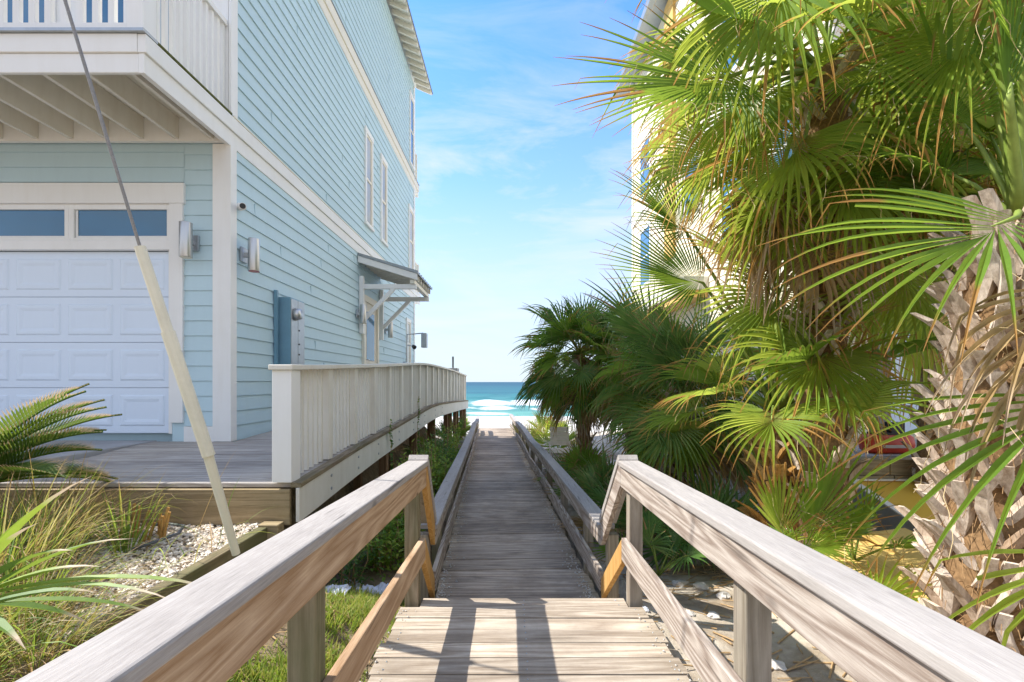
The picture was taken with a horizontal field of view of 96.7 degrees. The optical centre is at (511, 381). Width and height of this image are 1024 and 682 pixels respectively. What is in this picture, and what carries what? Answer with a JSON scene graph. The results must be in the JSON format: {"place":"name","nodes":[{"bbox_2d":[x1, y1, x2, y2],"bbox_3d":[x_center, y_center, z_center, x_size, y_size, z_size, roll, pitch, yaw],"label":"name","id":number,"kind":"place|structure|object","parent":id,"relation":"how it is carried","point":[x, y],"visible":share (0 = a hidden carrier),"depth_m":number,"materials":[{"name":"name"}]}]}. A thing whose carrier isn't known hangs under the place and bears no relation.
{"place":"outdoors","nodes":[
{"label":"outdoors","id":0,"kind":"place"},
{"bbox_2d":[0,440,155,488],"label":"driveway","id":1,"kind":"structure","parent":0,"point":[106,446],"depth_m":4.82,"materials":[{"name":"concrete"}]},
{"bbox_2d":[2,523,260,645],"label":"white gravel","id":2,"kind":"structure","parent":0,"point":[173,569],"depth_m":2.93,"materials":[{"name":"white gravel"}]},
{"bbox_2d":[119,503,170,542],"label":"cut stems","id":3,"kind":"object","parent":2,"relation":"on","point":[161,531],"visible":0.4,"depth_m":3.27,"materials":[{"name":"orange plant"}]},
{"bbox_2d":[132,522,185,550],"bbox_3d":[-2.530,1.092,3.310,0.243,0.057,0.552,0,0,-26],"label":"irrigation hose","id":4,"kind":"object","parent":2,"relation":"on","point":[162,539],"visible":0.72,"depth_m":3.17,"materials":[{"name":"grey rubber"}]},
{"bbox_2d":[0,416,856,681],"bbox_3d":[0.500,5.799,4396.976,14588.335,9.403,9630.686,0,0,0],"label":"ground","id":5,"kind":"structure","parent":0,"point":[789,653],"depth_m":3.40,"materials":[{"name":"beige sand"}]},
{"bbox_2d":[0,383,121,482],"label":"sago palm","id":6,"kind":"object","parent":5,"relation":"on","point":[13,446],"visible":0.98,"depth_m":3.15,"materials":[{"name":"green plant"}]},
{"bbox_2d":[3,512,156,642],"bbox_3d":[-2.328,0.907,2.115,1.095,0.537,1.011,0,0,0],"label":"grass clump","id":7,"kind":"object","parent":5,"relation":"on","point":[39,567],"visible":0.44,"depth_m":2.26,"materials":[{"name":"green plant"}]},
{"bbox_2d":[0,553,180,681],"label":"grass clump","id":8,"kind":"object","parent":5,"relation":"on","point":[31,665],"visible":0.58,"depth_m":2.00,"materials":[{"name":"green plant"}]},
{"bbox_2d":[0,453,183,590],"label":"grass clump","id":9,"kind":"object","parent":5,"relation":"on","point":[29,546],"visible":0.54,"depth_m":2.63,"materials":[{"name":"green plant"}]},
{"bbox_2d":[0,438,187,568],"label":"grass clump","id":10,"kind":"object","parent":5,"relation":"on","point":[72,519],"visible":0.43,"depth_m":3.08,"materials":[{"name":"green plant"}]},
{"bbox_2d":[0,476,190,648],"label":"strap leaf plant","id":11,"kind":"object","parent":5,"relation":"on","point":[13,598],"visible":0.91,"depth_m":1.44,"materials":[{"name":"green plant"}]},
{"bbox_2d":[58,471,170,555],"bbox_3d":[-2.606,0.888,3.078,0.573,0.568,0.496,0,0,24],"label":"grass clump","id":12,"kind":"object","parent":5,"relation":"on","point":[124,531],"visible":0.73,"depth_m":3.03,"materials":[{"name":"plant"}]},
{"bbox_2d":[0,454,275,681],"bbox_3d":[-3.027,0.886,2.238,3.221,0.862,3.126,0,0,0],"label":"wild grass","id":13,"kind":"structure","parent":5,"relation":"on","point":[24,623],"depth_m":2.19,"materials":[{"name":"green plant"}]},
{"bbox_2d":[63,0,239,555],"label":"guy wire","id":14,"kind":"object","parent":5,"relation":"on","point":[186,387],"visible":1,"depth_m":2.65,"materials":[{"name":"metal"}]},
{"bbox_2d":[67,521,283,649],"bbox_3d":[-1.880,1.275,2.800,0.160,0.350,1.600,0,0,0],"label":"bed edging","id":15,"kind":"object","parent":5,"relation":"on","point":[212,561],"visible":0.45,"depth_m":2.71,"materials":[{"name":"brown wood"}]},
{"bbox_2d":[0,0,432,441],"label":"beach house","id":16,"kind":"structure","parent":5,"relation":"on","point":[290,124],"depth_m":5.43,"materials":[{"name":"blue paint"}]},
{"bbox_2d":[7,0,55,22],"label":"glass door","id":17,"kind":"structure","parent":16,"relation":"in","point":[9,2],"depth_m":5.35,"materials":[{"name":"white paint"}]},
{"bbox_2d":[0,204,68,240],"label":"transom window","id":18,"kind":"structure","parent":16,"relation":"in","point":[18,222],"depth_m":5.41,"materials":[{"name":"glass"}]},
{"bbox_2d":[0,252,168,432],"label":"garage door","id":19,"kind":"structure","parent":16,"relation":"in","point":[68,319],"depth_m":5.43,"materials":[{"name":"paint"}]},
{"bbox_2d":[69,204,168,240],"bbox_3d":[-4.635,-1.884,5.410,1.210,0.437,0.060,0,0,0],"label":"transom window","id":20,"kind":"structure","parent":16,"relation":"in","point":[87,222],"depth_m":5.41,"materials":[{"name":"white paint"}]},
{"bbox_2d":[72,0,168,51],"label":"glass door","id":21,"kind":"structure","parent":16,"relation":"in","point":[121,3],"depth_m":5.35,"materials":[{"name":"white paint"}]},
{"bbox_2d":[179,221,199,258],"bbox_3d":[-3.745,-1.629,5.264,0.132,0.403,0.204,0,0,0],"label":"wall light","id":22,"kind":"object","parent":16,"relation":"attached to","point":[189,242],"visible":1,"depth_m":5.18,"materials":[{"name":"metal"}]},
{"bbox_2d":[237,202,246,210],"bbox_3d":[-3.257,-2.112,5.477,0.098,0.121,0.213,0,0,-40],"label":"security camera","id":23,"kind":"object","parent":16,"relation":"attached to","point":[241,206],"visible":1,"depth_m":5.41,"materials":[{"name":"white paint"}]},
{"bbox_2d":[240,237,259,272],"bbox_3d":[-3.211,-1.558,5.600,0.204,0.403,0.132,0,0,0],"label":"wall light","id":24,"kind":"object","parent":16,"relation":"attached to","point":[250,256],"visible":1,"depth_m":5.55,"materials":[{"name":"metal"}]},
{"bbox_2d":[274,290,303,364],"bbox_3d":[-3.171,-0.490,6.590,0.282,1.580,0.520,0,0,0],"label":"electric panel","id":25,"kind":"object","parent":16,"relation":"attached to","point":[288,330],"visible":0.73,"depth_m":6.42,"materials":[{"name":"blue paint"}]},
{"bbox_2d":[356,304,366,323],"bbox_3d":[-3.211,-1.448,9.720,0.204,0.403,0.132,0,0,0],"label":"wall light","id":26,"kind":"object","parent":16,"relation":"attached to","point":[363,313],"visible":1,"depth_m":9.67,"materials":[{"name":"metal"}]},
{"bbox_2d":[364,125,374,231],"bbox_3d":[-3.297,-4.665,10.525,0.064,2.210,0.610,0,0,0],"label":"window","id":27,"kind":"structure","parent":16,"relation":"in","point":[369,140],"depth_m":10.50,"materials":[{"name":"white paint"}]},
{"bbox_2d":[361,295,379,363],"bbox_3d":[-3.279,-0.720,10.610,0.101,2.440,1.160,0,0,0],"label":"door","id":28,"kind":"structure","parent":16,"relation":"in","point":[370,340],"depth_m":10.61,"materials":[{"name":"beige paint"}]},
{"bbox_2d":[380,153,388,246],"bbox_3d":[-3.297,-4.665,11.750,0.064,2.210,0.600,0,0,0],"label":"window","id":29,"kind":"structure","parent":16,"relation":"in","point":[383,165],"depth_m":11.73,"materials":[{"name":"white paint"}]},
{"bbox_2d":[385,322,392,337],"bbox_3d":[-3.211,-1.359,11.900,0.204,0.403,0.132,0,0,0],"label":"wall light","id":30,"kind":"object","parent":16,"relation":"attached to","point":[390,330],"visible":0.74,"depth_m":11.85,"materials":[{"name":"metal"}]},
{"bbox_2d":[406,317,411,362],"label":"window","id":31,"kind":"structure","parent":16,"relation":"in","point":[408,322],"depth_m":14.57,"materials":[{"name":"white paint"}]},
{"bbox_2d":[408,203,413,268],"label":"window","id":32,"kind":"structure","parent":16,"relation":"in","point":[411,212],"depth_m":14.93,"materials":[{"name":"white paint"}]},
{"bbox_2d":[409,89,414,171],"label":"window","id":33,"kind":"structure","parent":16,"relation":"in","point":[412,103],"depth_m":15.10,"materials":[{"name":"white paint"}]},
{"bbox_2d":[403,333,427,362],"bbox_3d":[-2.958,-1.050,13.958,0.725,0.944,0.218,0,0,-9],"label":"flood light","id":34,"kind":"object","parent":16,"relation":"attached to","point":[424,340],"visible":0.99,"depth_m":13.90,"materials":[{"name":"metal"}]},
{"bbox_2d":[0,400,467,524],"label":"deck","id":35,"kind":"structure","parent":5,"relation":"on","point":[249,464],"depth_m":4.00,"materials":[{"name":"brown wood"}]},
{"bbox_2d":[268,363,466,482],"bbox_3d":[-1.824,0.205,10.550,0.190,1.188,13.940,0,0,0],"label":"white railing","id":36,"kind":"object","parent":35,"relation":"on","point":[320,413],"visible":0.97,"depth_m":4.74,"materials":[{"name":"paint"}]},
{"bbox_2d":[389,419,393,470],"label":"vine","id":37,"kind":"object","parent":35,"relation":"attached to","point":[391,440],"visible":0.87,"depth_m":6.15,"materials":[{"name":"green plant"}]},
{"bbox_2d":[417,396,420,448],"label":"vine","id":38,"kind":"object","parent":35,"relation":"attached to","point":[419,410],"visible":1,"depth_m":7.94,"materials":[{"name":"green plant"}]},
{"bbox_2d":[449,357,458,371],"bbox_3d":[-2.350,-0.135,16.500,0.800,1.570,0.600,0,0,0],"label":"post","id":39,"kind":"object","parent":35,"relation":"on","point":[455,369],"visible":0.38,"depth_m":16.47,"materials":[{"name":"wood"}]},
{"bbox_2d":[226,582,404,681],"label":"turf","id":40,"kind":"structure","parent":5,"relation":"on","point":[360,605],"depth_m":2.73,"materials":[{"name":"green plant"}]},
{"bbox_2d":[325,584,351,594],"bbox_3d":[-1.383,1.622,3.550,0.224,0.052,0.165,0,0,0],"label":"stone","id":41,"kind":"object","parent":5,"relation":"on","point":[347,587],"visible":0.51,"depth_m":3.58,"materials":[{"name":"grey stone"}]},
{"bbox_2d":[342,579,361,587],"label":"shrub","id":42,"kind":"object","parent":5,"relation":"on","point":[356,584],"visible":0.27,"depth_m":4.39,"materials":[{"name":"silver plant"}]},
{"bbox_2d":[330,535,389,585],"bbox_3d":[-1.571,1.770,4.374,0.677,0.608,0.633,0,0,-41],"label":"shrub","id":43,"kind":"object","parent":5,"relation":"on","point":[348,567],"visible":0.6,"depth_m":4.33,"materials":[{"name":"green plant"}]},
{"bbox_2d":[356,582,388,594],"bbox_3d":[-1.172,1.809,3.951,0.392,0.097,0.277,0,0,0],"label":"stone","id":44,"kind":"object","parent":5,"relation":"on","point":[382,586],"visible":0.28,"depth_m":4.01,"materials":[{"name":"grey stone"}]},
{"bbox_2d":[350,508,404,581],"bbox_3d":[-1.436,1.696,4.865,0.897,0.834,1.333,0,0,0],"label":"shrub","id":45,"kind":"object","parent":5,"relation":"on","point":[386,551],"visible":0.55,"depth_m":4.77,"materials":[{"name":"green plant"}]},
{"bbox_2d":[391,508,427,553],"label":"shrub","id":46,"kind":"object","parent":5,"relation":"on","point":[401,526],"visible":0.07,"depth_m":5.32,"materials":[{"name":"green plant"}]},
{"bbox_2d":[390,450,444,527],"bbox_3d":[-1.321,1.489,6.072,0.976,1.115,1.421,0,0,0],"label":"shrub","id":47,"kind":"object","parent":5,"relation":"on","point":[399,463],"visible":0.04,"depth_m":6.08,"materials":[{"name":"green plant"}]},
{"bbox_2d":[396,438,452,496],"bbox_3d":[-1.452,1.490,7.608,1.119,1.239,1.626,0,0,0],"label":"shrub","id":48,"kind":"object","parent":5,"relation":"on","point":[434,468],"visible":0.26,"depth_m":7.77,"materials":[{"name":"green plant"}]},
{"bbox_2d":[398,435,467,459],"bbox_3d":[-1.801,1.566,10.466,1.742,0.850,1.469,0,0,0],"label":"shrub","id":49,"kind":"object","parent":5,"relation":"on","point":[424,446],"visible":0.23,"depth_m":10.42,"materials":[{"name":"green plant"}]},
{"bbox_2d":[418,420,459,475],"bbox_3d":[-1.503,1.466,9.252,0.913,1.277,1.875,0,0,0],"label":"shrub","id":50,"kind":"object","parent":5,"relation":"on","point":[444,449],"visible":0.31,"depth_m":9.06,"materials":[{"name":"green plant"}]},
{"bbox_2d":[430,447,454,492],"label":"shrub","id":51,"kind":"object","parent":5,"relation":"on","point":[445,463],"visible":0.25,"depth_m":8.23,"materials":[{"name":"green plant"}]},
{"bbox_2d":[437,416,465,462],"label":"shrub","id":52,"kind":"object","parent":5,"relation":"on","point":[455,439],"visible":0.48,"depth_m":11.70,"materials":[{"name":"green plant"}]},
{"bbox_2d":[436,411,476,440],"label":"saw palmetto","id":53,"kind":"object","parent":5,"relation":"on","point":[466,429],"visible":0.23,"depth_m":14.94,"materials":[{"name":"green plant"}]},
{"bbox_2d":[466,413,479,432],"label":"saw palmetto","id":54,"kind":"object","parent":5,"relation":"on","point":[467,424],"visible":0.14,"depth_m":18.03,"materials":[{"name":"green plant"}]},
{"bbox_2d":[435,428,598,597],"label":"boardwalk","id":55,"kind":"structure","parent":5,"relation":"on","point":[507,544],"depth_m":5.62,"materials":[{"name":"grey wood"}]},
{"bbox_2d":[420,416,479,594],"bbox_3d":[-1.071,1.840,11.718,0.184,1.319,15.919,0,0,-3],"label":"handrail","id":56,"kind":"object","parent":55,"relation":"attached to","point":[446,505],"visible":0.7,"depth_m":5.43,"materials":[{"name":"grey wood"}]},
{"bbox_2d":[360,448,699,681],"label":"sand debris","id":57,"kind":"object","parent":55,"relation":"on","point":[583,580],"visible":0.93,"depth_m":4.57,"materials":[{"name":"stone"}]},
{"bbox_2d":[509,414,614,590],"bbox_3d":[0.364,1.840,12.236,0.182,1.319,16.953,0,0,-3],"label":"handrail","id":58,"kind":"object","parent":55,"relation":"attached to","point":[581,501],"visible":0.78,"depth_m":5.34,"materials":[{"name":"grey wood"}]},
{"bbox_2d":[508,415,547,438],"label":"grass clump","id":59,"kind":"object","parent":5,"relation":"on","point":[532,427],"visible":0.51,"depth_m":15.88,"materials":[{"name":"green plant"}]},
{"bbox_2d":[368,598,689,681],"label":"landing","id":60,"kind":"object","parent":5,"relation":"on","point":[524,639],"visible":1,"depth_m":2.57,"materials":[{"name":"brown wood"}]},
{"bbox_2d":[15,455,436,681],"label":"handrail","id":61,"kind":"object","parent":60,"relation":"attached to","point":[225,622],"visible":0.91,"depth_m":1.20,"materials":[{"name":"brown wood"}]},
{"bbox_2d":[599,455,1023,681],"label":"handrail","id":62,"kind":"object","parent":60,"relation":"attached to","point":[856,626],"visible":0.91,"depth_m":1.34,"materials":[{"name":"brown wood"}]},
{"bbox_2d":[228,553,851,681],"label":"twig litter","id":63,"kind":"object","parent":5,"relation":"on","point":[832,663],"visible":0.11,"depth_m":2.94,"materials":[{"name":"brown wood"}]},
{"bbox_2d":[523,412,571,437],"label":"saw palmetto","id":64,"kind":"object","parent":5,"relation":"on","point":[544,423],"visible":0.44,"depth_m":16.38,"materials":[{"name":"green plant"}]},
{"bbox_2d":[531,419,578,452],"bbox_3d":[1.311,1.498,12.550,1.726,1.111,1.901,0,0,-31],"label":"saw palmetto","id":65,"kind":"object","parent":5,"relation":"on","point":[539,440],"visible":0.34,"depth_m":12.68,"materials":[{"name":"green plant"}]},
{"bbox_2d":[549,427,570,456],"bbox_3d":[1.120,1.580,10.541,0.500,1.031,0.642,0,0,0],"label":"folding chair","id":66,"kind":"object","parent":5,"relation":"on","point":[559,438],"visible":0.65,"depth_m":10.69,"materials":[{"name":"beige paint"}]},
{"bbox_2d":[533,433,613,502],"bbox_3d":[1.206,1.551,8.388,1.755,1.235,1.957,0,0,0],"label":"saw palmetto","id":67,"kind":"object","parent":5,"relation":"on","point":[571,459],"visible":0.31,"depth_m":8.23,"materials":[{"name":"green plant"}]},
{"bbox_2d":[509,290,648,484],"bbox_3d":[1.343,0.119,8.949,2.656,4.163,2.717,0,0,26],"label":"palm tree","id":68,"kind":"object","parent":5,"relation":"on","point":[569,390],"visible":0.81,"depth_m":8.58,"materials":[{"name":"green plant"}]},
{"bbox_2d":[545,442,624,506],"bbox_3d":[1.479,1.535,6.956,1.931,1.303,1.809,0,0,37],"label":"saw palmetto","id":69,"kind":"object","parent":5,"relation":"on","point":[589,478],"visible":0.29,"depth_m":6.99,"materials":[{"name":"green plant"}]},
{"bbox_2d":[557,475,692,552],"bbox_3d":[1.480,1.578,5.637,1.885,1.097,1.852,0,0,-42],"label":"saw palmetto","id":70,"kind":"object","parent":5,"relation":"on","point":[600,495],"visible":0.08,"depth_m":5.58,"materials":[{"name":"green plant"}]},
{"bbox_2d":[569,280,695,453],"bbox_3d":[2.316,0.206,8.581,2.565,3.972,2.732,0,0,0],"label":"palm tree","id":71,"kind":"object","parent":5,"relation":"on","point":[614,380],"visible":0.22,"depth_m":8.18,"materials":[{"name":"green plant"}]},
{"bbox_2d":[589,507,707,576],"bbox_3d":[1.362,1.543,4.448,1.248,0.721,1.240,0,0,19],"label":"saw palmetto","id":72,"kind":"object","parent":5,"relation":"on","point":[650,519],"visible":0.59,"depth_m":4.25,"materials":[{"name":"green plant"}]},
{"bbox_2d":[671,580,689,587],"bbox_3d":[1.501,1.820,4.103,0.133,0.092,0.170,0,0,-32],"label":"stone","id":73,"kind":"object","parent":5,"relation":"on","point":[680,583],"visible":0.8,"depth_m":4.06,"materials":[{"name":"grey stone"}]},
{"bbox_2d":[578,266,783,504],"bbox_3d":[2.261,0.347,5.944,2.898,3.698,2.572,0,0,0],"label":"palm tree","id":74,"kind":"object","parent":5,"relation":"on","point":[656,347],"visible":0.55,"depth_m":5.43,"materials":[{"name":"green plant"}]},
{"bbox_2d":[686,609,694,616],"bbox_3d":[1.242,1.626,3.204,0.075,0.049,0.085,0,0,0],"label":"stone","id":75,"kind":"object","parent":5,"relation":"on","point":[691,613],"visible":0.62,"depth_m":3.18,"materials":[{"name":"white stone"}]},
{"bbox_2d":[643,463,759,574],"bbox_3d":[2.140,1.506,4.954,1.808,1.325,1.635,0,0,18],"label":"saw palmetto","id":76,"kind":"object","parent":5,"relation":"on","point":[726,498],"visible":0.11,"depth_m":4.86,"materials":[{"name":"green plant"}]},
{"bbox_2d":[693,581,709,590],"bbox_3d":[1.636,1.755,3.897,0.126,0.072,0.136,0,0,-30],"label":"stone","id":77,"kind":"object","parent":5,"relation":"on","point":[701,586],"visible":0.81,"depth_m":3.87,"materials":[{"name":"grey stone"}]},
{"bbox_2d":[706,611,720,618],"bbox_3d":[1.409,1.643,3.197,0.094,0.052,0.089,0,0,0],"label":"stone","id":78,"kind":"object","parent":5,"relation":"on","point":[712,615],"visible":0.95,"depth_m":3.18,"materials":[{"name":"white stone"}]},
{"bbox_2d":[716,591,730,599],"bbox_3d":[1.673,1.697,3.598,0.102,0.073,0.111,0,0,0],"label":"stone","id":79,"kind":"object","parent":5,"relation":"on","point":[723,595],"visible":0.95,"depth_m":3.58,"materials":[{"name":"white stone"}]},
{"bbox_2d":[694,378,765,477],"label":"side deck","id":80,"kind":"structure","parent":5,"relation":"on","point":[746,390],"depth_m":6.99,"materials":[{"name":"brown wood"}]},
{"bbox_2d":[593,144,942,532],"bbox_3d":[2.338,-0.149,4.107,2.897,4.241,2.854,0,0,26],"label":"palm tree","id":81,"kind":"object","parent":5,"relation":"on","point":[773,417],"visible":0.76,"depth_m":3.74,"materials":[{"name":"green plant"}]},
{"bbox_2d":[772,659,786,671],"bbox_3d":[1.515,1.618,2.599,0.087,0.058,0.101,0,0,0],"label":"stone","id":82,"kind":"object","parent":5,"relation":"on","point":[778,665],"visible":0.8,"depth_m":2.58,"materials":[{"name":"white stone"}]},
{"bbox_2d":[554,0,1023,545],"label":"palm tree","id":83,"kind":"object","parent":5,"relation":"on","point":[744,134],"visible":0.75,"depth_m":3.05,"materials":[{"name":"green plant"}]},
{"bbox_2d":[748,422,930,600],"bbox_3d":[2.114,0.864,3.015,1.172,1.198,1.245,0,0,24],"label":"saw palmetto","id":84,"kind":"object","parent":5,"relation":"on","point":[817,496],"visible":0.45,"depth_m":2.96,"materials":[{"name":"green plant"}]},
{"bbox_2d":[764,481,917,568],"bbox_3d":[2.492,1.004,3.300,1.100,0.629,1.260,0,0,-33],"label":"saw palmetto","id":85,"kind":"object","parent":5,"relation":"on","point":[872,503],"visible":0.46,"depth_m":3.21,"materials":[{"name":"green plant"}]},
{"bbox_2d":[823,549,918,602],"bbox_3d":[2.620,1.350,2.950,0.800,0.020,0.950,-1,10,7],"label":"plywood sheet","id":86,"kind":"object","parent":5,"relation":"on","point":[883,553],"visible":0.06,"depth_m":3.32,"materials":[{"name":"yellow wood"}]},
{"bbox_2d":[813,528,929,597],"bbox_3d":[2.900,1.290,3.150,0.850,0.020,1.100,-4,6,-9],"label":"plywood sheet","id":87,"kind":"object","parent":86,"relation":"on","point":[914,557],"visible":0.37,"depth_m":3.26,"materials":[{"name":"yellow wood"}]},
{"bbox_2d":[862,530,902,555],"bbox_3d":[3.100,1.300,3.350,0.500,0.019,0.700,2,14,-23],"label":"plywood sheet","id":88,"kind":"object","parent":5,"relation":"on","point":[881,538],"visible":0.22,"depth_m":3.53,"materials":[{"name":"beige wood"}]},
{"bbox_2d":[850,457,915,478],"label":"timber wall","id":89,"kind":"structure","parent":5,"relation":"on","point":[896,469],"depth_m":5.05,"materials":[{"name":"brown wood"}]},
{"bbox_2d":[755,0,1023,655],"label":"palm tree","id":90,"kind":"object","parent":5,"relation":"on","point":[969,545],"visible":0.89,"depth_m":2.26,"materials":[{"name":"green plant"}]},
{"bbox_2d":[847,479,935,531],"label":"yellow ramp","id":91,"kind":"structure","parent":5,"relation":"on","point":[907,497],"depth_m":4.60,"materials":[{"name":"yellow paint"}]},
{"bbox_2d":[781,0,1022,483],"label":"palm tree","id":92,"kind":"object","parent":5,"relation":"on","point":[918,371],"visible":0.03,"depth_m":4.35,"materials":[{"name":"green plant"}]},
{"bbox_2d":[452,382,570,415],"bbox_3d":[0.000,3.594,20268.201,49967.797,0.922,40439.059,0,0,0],"label":"sea","id":93,"kind":"structure","parent":0,"point":[490,398],"depth_m":80.63,"materials":[{"name":"blue liquid"}]},
{"bbox_2d":[408,0,646,381],"label":"sky","id":94,"kind":"structure","parent":0,"point":[516,199],"materials":[{"name":"blue"}]},
{"bbox_2d":[758,440,916,478],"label":"patio","id":95,"kind":"structure","parent":0,"point":[872,454],"depth_m":5.30,"materials":[{"name":"concrete"}]},
{"bbox_2d":[615,0,1023,439],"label":"beach house","id":96,"kind":"structure","parent":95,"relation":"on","point":[653,19],"depth_m":13.20,"materials":[{"name":"beige paint"}]},
{"bbox_2d":[640,222,651,287],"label":"window","id":97,"kind":"structure","parent":96,"relation":"in","point":[642,236],"depth_m":16.13,"materials":[{"name":"blue glass"}]},
{"bbox_2d":[640,132,651,200],"bbox_3d":[4.727,-7.600,16.150,0.045,2.000,1.300,0,0,0],"label":"window","id":98,"kind":"structure","parent":96,"relation":"in","point":[646,172],"depth_m":16.24,"materials":[{"name":"blue glass"}]},
{"bbox_2d":[683,150,699,220],"bbox_3d":[4.727,-5.150,12.000,0.045,1.500,1.000,0,0,0],"label":"window","id":99,"kind":"structure","parent":96,"relation":"in","point":[699,150],"depth_m":12.20,"materials":[{"name":"white paint"}]},
{"bbox_2d":[720,12,743,83],"bbox_3d":[4.727,-7.600,9.700,0.045,2.000,1.200,0,0,0],"label":"window","id":100,"kind":"structure","parent":96,"relation":"in","point":[734,67],"depth_m":9.72,"materials":[{"name":"white paint"}]},
{"bbox_2d":[720,146,747,246],"bbox_3d":[4.727,-4.100,9.700,0.045,2.200,1.200,0,0,0],"label":"window","id":101,"kind":"structure","parent":96,"relation":"in","point":[726,193],"depth_m":10.08,"materials":[{"name":"white paint"}]},
{"bbox_2d":[770,51,813,162],"bbox_3d":[4.727,-4.100,7.700,0.045,2.200,1.200,0,0,0],"label":"window","id":102,"kind":"structure","parent":96,"relation":"in","point":[811,52],"depth_m":7.86,"materials":[{"name":"white paint"}]},
{"bbox_2d":[891,332,918,433],"bbox_3d":[6.175,-0.370,6.702,1.450,2.260,0.029,0,0,0],"label":"glass door","id":103,"kind":"structure","parent":96,"relation":"in","point":[908,426],"depth_m":6.69,"materials":[{"name":"white paint"}]},
{"bbox_2d":[858,422,915,453],"bbox_3d":[4.480,0.661,5.444,0.570,0.362,0.292,0,0,0],"label":"storage tub","id":104,"kind":"object","parent":95,"relation":"on","point":[896,446],"visible":0.55,"depth_m":5.34,"materials":[{"name":"red plastic"}]}
]}

